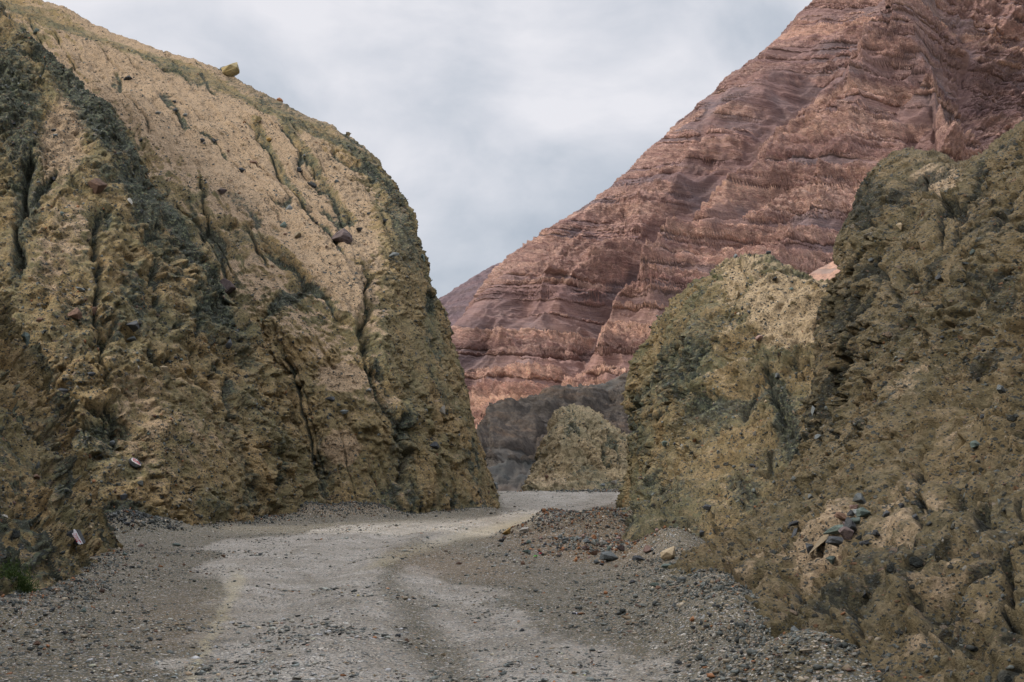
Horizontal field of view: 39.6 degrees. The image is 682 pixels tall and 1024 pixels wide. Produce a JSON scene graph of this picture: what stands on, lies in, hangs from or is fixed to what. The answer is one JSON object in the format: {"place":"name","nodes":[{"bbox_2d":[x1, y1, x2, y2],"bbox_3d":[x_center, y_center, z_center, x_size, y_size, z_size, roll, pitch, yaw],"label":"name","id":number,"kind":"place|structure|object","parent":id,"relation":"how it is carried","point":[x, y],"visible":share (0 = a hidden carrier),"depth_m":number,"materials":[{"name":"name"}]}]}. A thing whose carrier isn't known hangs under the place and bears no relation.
{"place":"outdoors","nodes":[
{"label":"outdoors","id":0,"kind":"place"},
{"bbox_2d":[0,291,123,595],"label":"cliff","id":1,"kind":"structure","parent":0,"point":[21,401],"depth_m":24.82,"materials":[{"name":"brown stone"}]},
{"bbox_2d":[21,332,29,344],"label":"rock","id":2,"kind":"object","parent":1,"relation":"on","point":[25,336],"visible":0.97,"depth_m":29.59,"materials":[{"name":"grey stone"}]},
{"bbox_2d":[0,303,120,591],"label":"pebbles","id":3,"kind":"object","parent":1,"relation":"on","point":[14,502],"visible":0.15,"depth_m":24.89,"materials":[{"name":"stone"}]},
{"bbox_2d":[66,529,85,544],"bbox_3d":[-6.708,3.016,21.906,0.276,0.248,0.218,0,-5,0],"label":"painted stone","id":4,"kind":"object","parent":1,"relation":"on","point":[76,534],"visible":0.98,"depth_m":21.81,"materials":[{"name":"stone"}]},
{"bbox_2d":[0,1,323,525],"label":"cliff","id":5,"kind":"structure","parent":0,"point":[193,388],"depth_m":46.71,"materials":[{"name":"brown stone"}]},
{"bbox_2d":[57,388,68,392],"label":"rock","id":6,"kind":"object","parent":5,"relation":"on","point":[63,390],"visible":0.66,"depth_m":41.61,"materials":[{"name":"stone"}]},
{"bbox_2d":[68,307,81,318],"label":"rock","id":7,"kind":"object","parent":5,"relation":"on","point":[76,313],"visible":1,"depth_m":43.68,"materials":[{"name":"brown stone"}]},
{"bbox_2d":[75,286,84,291],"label":"rock","id":8,"kind":"object","parent":5,"relation":"on","point":[80,289],"visible":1,"depth_m":45.06,"materials":[{"name":"grey stone"}]},
{"bbox_2d":[92,307,96,316],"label":"rock","id":9,"kind":"object","parent":5,"relation":"on","point":[94,309],"visible":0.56,"depth_m":44.71,"materials":[{"name":"brown stone"}]},
{"bbox_2d":[88,178,107,193],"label":"rock","id":10,"kind":"object","parent":5,"relation":"on","point":[97,185],"visible":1,"depth_m":50.55,"materials":[{"name":"stone"}]},
{"bbox_2d":[120,493,127,500],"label":"rock","id":11,"kind":"object","parent":5,"relation":"on","point":[123,496],"visible":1,"depth_m":39.16,"materials":[{"name":"stone"}]},
{"bbox_2d":[127,336,135,341],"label":"rock","id":12,"kind":"object","parent":5,"relation":"on","point":[132,338],"visible":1,"depth_m":44.56,"materials":[{"name":"grey stone"}]},
{"bbox_2d":[126,320,141,333],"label":"rock","id":13,"kind":"object","parent":5,"relation":"on","point":[133,326],"visible":1,"depth_m":44.41,"materials":[{"name":"stone"}]},
{"bbox_2d":[129,458,141,467],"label":"painted stone","id":14,"kind":"object","parent":5,"relation":"on","point":[135,462],"visible":1,"depth_m":40.54,"materials":[{"name":"stone"}]},
{"bbox_2d":[137,480,142,486],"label":"rock","id":15,"kind":"object","parent":5,"relation":"on","point":[140,483],"visible":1,"depth_m":39.87,"materials":[{"name":"grey stone"}]},
{"bbox_2d":[0,2,323,523],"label":"pebbles","id":16,"kind":"object","parent":5,"relation":"on","point":[189,500],"visible":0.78,"depth_m":46.39,"materials":[{"name":"stone"}]},
{"bbox_2d":[160,366,168,370],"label":"rock","id":17,"kind":"object","parent":5,"relation":"on","point":[164,368],"visible":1,"depth_m":43.69,"materials":[{"name":"brown stone"}]},
{"bbox_2d":[219,278,235,293],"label":"rock","id":18,"kind":"object","parent":5,"relation":"on","point":[229,286],"visible":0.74,"depth_m":57.44,"materials":[{"name":"stone"}]},
{"bbox_2d":[226,339,231,348],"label":"rock","id":19,"kind":"object","parent":5,"relation":"on","point":[228,344],"visible":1,"depth_m":48.23,"materials":[{"name":"stone"}]},
{"bbox_2d":[0,0,499,512],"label":"cliff","id":20,"kind":"structure","parent":0,"point":[366,322],"depth_m":60.69,"materials":[{"name":"beige stone"}]},
{"bbox_2d":[6,1,431,288],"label":"pebbles","id":21,"kind":"object","parent":20,"relation":"on","point":[256,165],"visible":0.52,"depth_m":67.39,"materials":[{"name":"stone"}]},
{"bbox_2d":[217,188,226,193],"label":"rock","id":22,"kind":"object","parent":20,"relation":"on","point":[221,191],"visible":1,"depth_m":64.42,"materials":[{"name":"stone"}]},
{"bbox_2d":[221,62,239,76],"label":"rock","id":23,"kind":"object","parent":20,"relation":"on","point":[230,70],"visible":1,"depth_m":82.66,"materials":[{"name":"beige stone"}]},
{"bbox_2d":[8,3,497,511],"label":"pebbles","id":24,"kind":"object","parent":20,"relation":"on","point":[330,414],"visible":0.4,"depth_m":59.43,"materials":[{"name":"stone"}]},
{"bbox_2d":[280,221,286,227],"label":"rock","id":25,"kind":"object","parent":20,"relation":"on","point":[283,225],"visible":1,"depth_m":62.12,"materials":[{"name":"grey stone"}]},
{"bbox_2d":[294,232,300,237],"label":"rock","id":26,"kind":"object","parent":20,"relation":"on","point":[297,234],"visible":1,"depth_m":60.93,"materials":[{"name":"beige stone"}]},
{"bbox_2d":[307,182,316,187],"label":"rock","id":27,"kind":"object","parent":20,"relation":"on","point":[313,184],"visible":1,"depth_m":67.05,"materials":[{"name":"stone"}]},
{"bbox_2d":[325,396,334,401],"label":"rock","id":28,"kind":"object","parent":20,"relation":"on","point":[330,398],"visible":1,"depth_m":52.35,"materials":[{"name":"stone"}]},
{"bbox_2d":[331,228,352,243],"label":"rock","id":29,"kind":"object","parent":20,"relation":"on","point":[343,235],"visible":0.99,"depth_m":61.32,"materials":[{"name":"stone"}]},
{"bbox_2d":[389,252,398,256],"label":"rock","id":30,"kind":"object","parent":20,"relation":"on","point":[393,254],"visible":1,"depth_m":61.14,"materials":[{"name":"grey stone"}]},
{"bbox_2d":[429,442,439,448],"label":"rock","id":31,"kind":"object","parent":20,"relation":"on","point":[435,445],"visible":1,"depth_m":53.95,"materials":[{"name":"stone"}]},
{"bbox_2d":[440,406,444,414],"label":"rock","id":32,"kind":"object","parent":20,"relation":"on","point":[442,410],"visible":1,"depth_m":56.27,"materials":[{"name":"stone"}]},
{"bbox_2d":[0,492,654,681],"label":"gravel road","id":33,"kind":"structure","parent":0,"point":[583,641],"depth_m":16.48,"materials":[{"name":"grey gravel"}]},
{"bbox_2d":[502,528,510,534],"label":"rock","id":34,"kind":"object","parent":33,"relation":"on","point":[507,531],"visible":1,"depth_m":33.93,"materials":[{"name":"yellow stone"}]},
{"bbox_2d":[519,527,528,531],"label":"rock","id":35,"kind":"object","parent":33,"relation":"on","point":[525,529],"visible":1,"depth_m":33.56,"materials":[{"name":"stone"}]},
{"bbox_2d":[471,506,698,562],"bbox_3d":[1.999,4.102,30.519,5.951,0.937,12.008,0,-5,0],"label":"rubble","id":36,"kind":"object","parent":33,"relation":"on","point":[561,512],"visible":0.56,"depth_m":32.92,"materials":[{"name":"stone"}]},
{"bbox_2d":[43,0,811,298],"label":"sky","id":37,"kind":"structure","parent":0,"point":[496,122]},
{"bbox_2d":[0,490,880,681],"bbox_3d":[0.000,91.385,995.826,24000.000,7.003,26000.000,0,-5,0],"label":"ground","id":38,"kind":"structure","parent":0,"point":[232,562],"depth_m":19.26,"materials":[{"name":"grey gravel"}]},
{"bbox_2d":[0,559,40,593],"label":"shrub","id":39,"kind":"object","parent":38,"relation":"on","point":[21,583],"visible":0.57,"depth_m":17.76,"materials":[{"name":"green plant"}]},
{"bbox_2d":[0,547,169,629],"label":"rubble","id":40,"kind":"object","parent":38,"relation":"on","point":[42,596],"visible":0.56,"depth_m":18.46,"materials":[{"name":"stone"}]},
{"bbox_2d":[107,507,192,535],"bbox_3d":[-10.079,4.729,37.601,3.387,0.672,4.199,0,-5,0],"label":"rubble","id":41,"kind":"object","parent":38,"relation":"on","point":[140,517],"visible":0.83,"depth_m":36.91,"materials":[{"name":"gravel"}]},
{"bbox_2d":[189,500,501,528],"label":"rubble","id":42,"kind":"object","parent":38,"relation":"on","point":[326,505],"visible":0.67,"depth_m":47.90,"materials":[{"name":"gravel"}]},
{"bbox_2d":[497,491,613,507],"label":"gravel","id":43,"kind":"structure","parent":38,"relation":"on","point":[544,501],"depth_m":73.90,"materials":[{"name":"grey gravel"}]},
{"bbox_2d":[500,488,619,492],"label":"rubble","id":44,"kind":"object","parent":38,"relation":"on","point":[572,490],"visible":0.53,"depth_m":85.63,"materials":[{"name":"gravel"}]},
{"bbox_2d":[590,549,597,554],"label":"rock","id":45,"kind":"object","parent":38,"relation":"on","point":[594,552],"visible":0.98,"depth_m":26.18,"materials":[{"name":"brown stone"}]},
{"bbox_2d":[599,551,617,560],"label":"rock","id":46,"kind":"object","parent":38,"relation":"on","point":[608,555],"visible":1,"depth_m":25.43,"materials":[{"name":"grey stone"}]},
{"bbox_2d":[616,545,624,551],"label":"rock","id":47,"kind":"object","parent":38,"relation":"on","point":[621,548],"visible":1,"depth_m":25.90,"materials":[{"name":"brown stone"}]},
{"bbox_2d":[632,555,644,560],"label":"rock","id":48,"kind":"object","parent":38,"relation":"on","point":[637,557],"visible":1,"depth_m":24.26,"materials":[{"name":"stone"}]},
{"bbox_2d":[643,545,650,552],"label":"rock","id":49,"kind":"object","parent":38,"relation":"on","point":[647,549],"visible":1,"depth_m":25.01,"materials":[{"name":"pink stone"}]},
{"bbox_2d":[649,582,658,586],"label":"rock","id":50,"kind":"object","parent":38,"relation":"on","point":[654,584],"visible":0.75,"depth_m":18.38,"materials":[{"name":"grey stone"}]},
{"bbox_2d":[661,563,670,568],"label":"rock","id":51,"kind":"object","parent":38,"relation":"on","point":[665,565],"visible":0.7,"depth_m":19.83,"materials":[{"name":"grey stone"}]},
{"bbox_2d":[660,546,675,560],"bbox_3d":[2.501,3.413,22.791,0.235,0.251,0.299,-2,-5,24],"label":"rock","id":52,"kind":"object","parent":38,"relation":"on","point":[668,554],"visible":1,"depth_m":22.70,"materials":[{"name":"beige stone"}]},
{"bbox_2d":[596,538,870,679],"bbox_3d":[2.372,3.032,17.702,2.912,0.613,15.649,0,-5,0],"label":"rubble","id":53,"kind":"object","parent":38,"relation":"on","point":[736,590],"visible":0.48,"depth_m":13.59,"materials":[{"name":"stone"}]},
{"bbox_2d":[439,263,498,325],"bbox_3d":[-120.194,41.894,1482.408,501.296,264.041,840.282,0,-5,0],"label":"distant ridge","id":54,"kind":"structure","parent":0,"point":[455,301],"depth_m":1425.75,"materials":[{"name":"stone"}]},
{"bbox_2d":[476,372,631,490],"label":"dark hill","id":55,"kind":"structure","parent":0,"point":[511,432],"depth_m":242.62,"materials":[{"name":"grey stone"}]},
{"bbox_2d":[521,403,628,490],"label":"hill","id":56,"kind":"structure","parent":0,"point":[605,448],"depth_m":93.11,"materials":[{"name":"brown stone"}]},
{"bbox_2d":[523,403,625,489],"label":"pebbles","id":57,"kind":"object","parent":56,"relation":"on","point":[566,444],"visible":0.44,"depth_m":93.61,"materials":[{"name":"stone"}]},
{"bbox_2d":[615,253,828,541],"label":"hill","id":58,"kind":"structure","parent":0,"point":[742,384],"depth_m":38.96,"materials":[{"name":"brown stone"}]},
{"bbox_2d":[703,504,711,510],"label":"rock","id":59,"kind":"object","parent":58,"relation":"on","point":[707,507],"visible":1,"depth_m":27.83,"materials":[{"name":"stone"}]},
{"bbox_2d":[616,256,827,523],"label":"pebbles","id":60,"kind":"object","parent":58,"relation":"on","point":[740,433],"visible":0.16,"depth_m":39.21,"materials":[{"name":"stone"}]},
{"bbox_2d":[755,335,762,340],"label":"rock","id":61,"kind":"object","parent":58,"relation":"on","point":[758,337],"visible":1,"depth_m":38.85,"materials":[{"name":"beige stone"}]},
{"bbox_2d":[451,0,1023,428],"bbox_3d":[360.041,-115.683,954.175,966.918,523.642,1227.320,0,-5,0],"label":"mountain","id":62,"kind":"structure","parent":0,"point":[797,129],"depth_m":737.11,"materials":[{"name":"brown stone"}]},
{"bbox_2d":[809,261,839,280],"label":"spur scree","id":63,"kind":"structure","parent":62,"relation":"on","point":[829,271],"depth_m":218.89,"materials":[{"name":"stone"}]},
{"bbox_2d":[667,121,1023,681],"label":"cliff","id":64,"kind":"structure","parent":0,"point":[914,431],"depth_m":16.89,"materials":[{"name":"brown stone"}]},
{"bbox_2d":[788,520,798,526],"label":"rock","id":65,"kind":"object","parent":64,"relation":"on","point":[794,523],"visible":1,"depth_m":16.59,"materials":[{"name":"stone"}]},
{"bbox_2d":[791,527,797,536],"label":"rock","id":66,"kind":"object","parent":64,"relation":"on","point":[794,532],"visible":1,"depth_m":15.94,"materials":[{"name":"stone"}]},
{"bbox_2d":[790,626,799,631],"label":"rock","id":67,"kind":"object","parent":64,"relation":"on","point":[793,628],"visible":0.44,"depth_m":11.25,"materials":[{"name":"grey stone"}]},
{"bbox_2d":[805,543,813,553],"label":"rock","id":68,"kind":"object","parent":64,"relation":"on","point":[809,547],"visible":0.94,"depth_m":15.28,"materials":[{"name":"stone"}]},
{"bbox_2d":[807,534,829,555],"bbox_3d":[3.277,2.168,15.176,0.364,0.062,0.222,-40,-2,-11],"label":"rock","id":69,"kind":"object","parent":64,"relation":"on","point":[822,539],"visible":0.97,"depth_m":15.14,"materials":[{"name":"beige stone"}]},
{"bbox_2d":[826,556,835,564],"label":"rock","id":70,"kind":"object","parent":64,"relation":"on","point":[831,559],"visible":1,"depth_m":14.26,"materials":[{"name":"stone"}]},
{"bbox_2d":[823,524,843,533],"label":"rock","id":71,"kind":"object","parent":64,"relation":"on","point":[834,529],"visible":0.75,"depth_m":15.04,"materials":[{"name":"green stone"}]},
{"bbox_2d":[826,536,843,546],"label":"rock","id":72,"kind":"object","parent":64,"relation":"on","point":[836,541],"visible":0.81,"depth_m":14.38,"materials":[{"name":"stone"}]},
{"bbox_2d":[834,512,846,520],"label":"rock","id":73,"kind":"object","parent":64,"relation":"on","point":[841,516],"visible":0.91,"depth_m":15.15,"materials":[{"name":"brown stone"}]},
{"bbox_2d":[666,120,1023,681],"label":"pebbles","id":74,"kind":"object","parent":64,"relation":"on","point":[968,647],"visible":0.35,"depth_m":16.29,"materials":[{"name":"stone"}]},
{"bbox_2d":[838,526,853,539],"bbox_3d":[3.359,1.932,14.300,0.164,0.140,0.115,0,-5,-5],"label":"rock","id":75,"kind":"object","parent":64,"relation":"on","point":[846,533],"visible":1,"depth_m":14.26,"materials":[{"name":"pink stone"}]},
{"bbox_2d":[844,517,856,534],"bbox_3d":[3.476,1.899,14.558,0.124,0.201,0.229,-3,-6,32],"label":"rock","id":76,"kind":"object","parent":64,"relation":"on","point":[850,523],"visible":0.76,"depth_m":14.49,"materials":[{"name":"stone"}]},
{"bbox_2d":[847,510,854,515],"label":"rock","id":77,"kind":"object","parent":64,"relation":"on","point":[850,513],"visible":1,"depth_m":15.21,"materials":[{"name":"stone"}]},
{"bbox_2d":[849,505,857,508],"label":"rock","id":78,"kind":"object","parent":64,"relation":"on","point":[853,506],"visible":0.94,"depth_m":15.37,"materials":[{"name":"brown stone"}]},
{"bbox_2d":[850,517,860,524],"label":"rock","id":79,"kind":"object","parent":64,"relation":"on","point":[856,520],"visible":0.58,"depth_m":14.67,"materials":[{"name":"stone"}]},
{"bbox_2d":[852,493,865,504],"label":"rock","id":80,"kind":"object","parent":64,"relation":"on","point":[859,498],"visible":0.91,"depth_m":15.44,"materials":[{"name":"grey stone"}]},
{"bbox_2d":[856,507,870,517],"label":"rock","id":81,"kind":"object","parent":64,"relation":"on","point":[863,512],"visible":1,"depth_m":14.86,"materials":[{"name":"green stone"}]},
{"bbox_2d":[859,539,871,545],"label":"rock","id":82,"kind":"object","parent":64,"relation":"on","point":[864,542],"visible":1,"depth_m":13.73,"materials":[{"name":"stone"}]},
{"bbox_2d":[863,231,872,238],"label":"rock","id":83,"kind":"object","parent":64,"relation":"on","point":[866,235],"visible":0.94,"depth_m":25.16,"materials":[{"name":"stone"}]},
{"bbox_2d":[872,530,879,536],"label":"rock","id":84,"kind":"object","parent":64,"relation":"on","point":[875,533],"visible":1,"depth_m":13.78,"materials":[{"name":"stone"}]},
{"bbox_2d":[882,510,889,516],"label":"rock","id":85,"kind":"object","parent":64,"relation":"on","point":[886,513],"visible":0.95,"depth_m":14.19,"materials":[{"name":"stone"}]},
{"bbox_2d":[896,223,902,229],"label":"rock","id":86,"kind":"object","parent":64,"relation":"on","point":[900,226],"visible":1,"depth_m":24.66,"materials":[{"name":"beige stone"}]},
{"bbox_2d":[935,274,941,279],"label":"stone","id":87,"kind":"object","parent":64,"relation":"on","point":[938,277],"visible":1,"depth_m":21.19,"materials":[{"name":"stone"}]},
{"bbox_2d":[970,440,979,448],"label":"rock","id":88,"kind":"object","parent":64,"relation":"on","point":[974,444],"visible":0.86,"depth_m":14.57,"materials":[{"name":"grey stone"}]},
{"bbox_2d":[997,385,1005,393],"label":"rock","id":89,"kind":"object","parent":64,"relation":"on","point":[1000,388],"visible":0.84,"depth_m":14.82,"materials":[{"name":"grey stone"}]}
]}

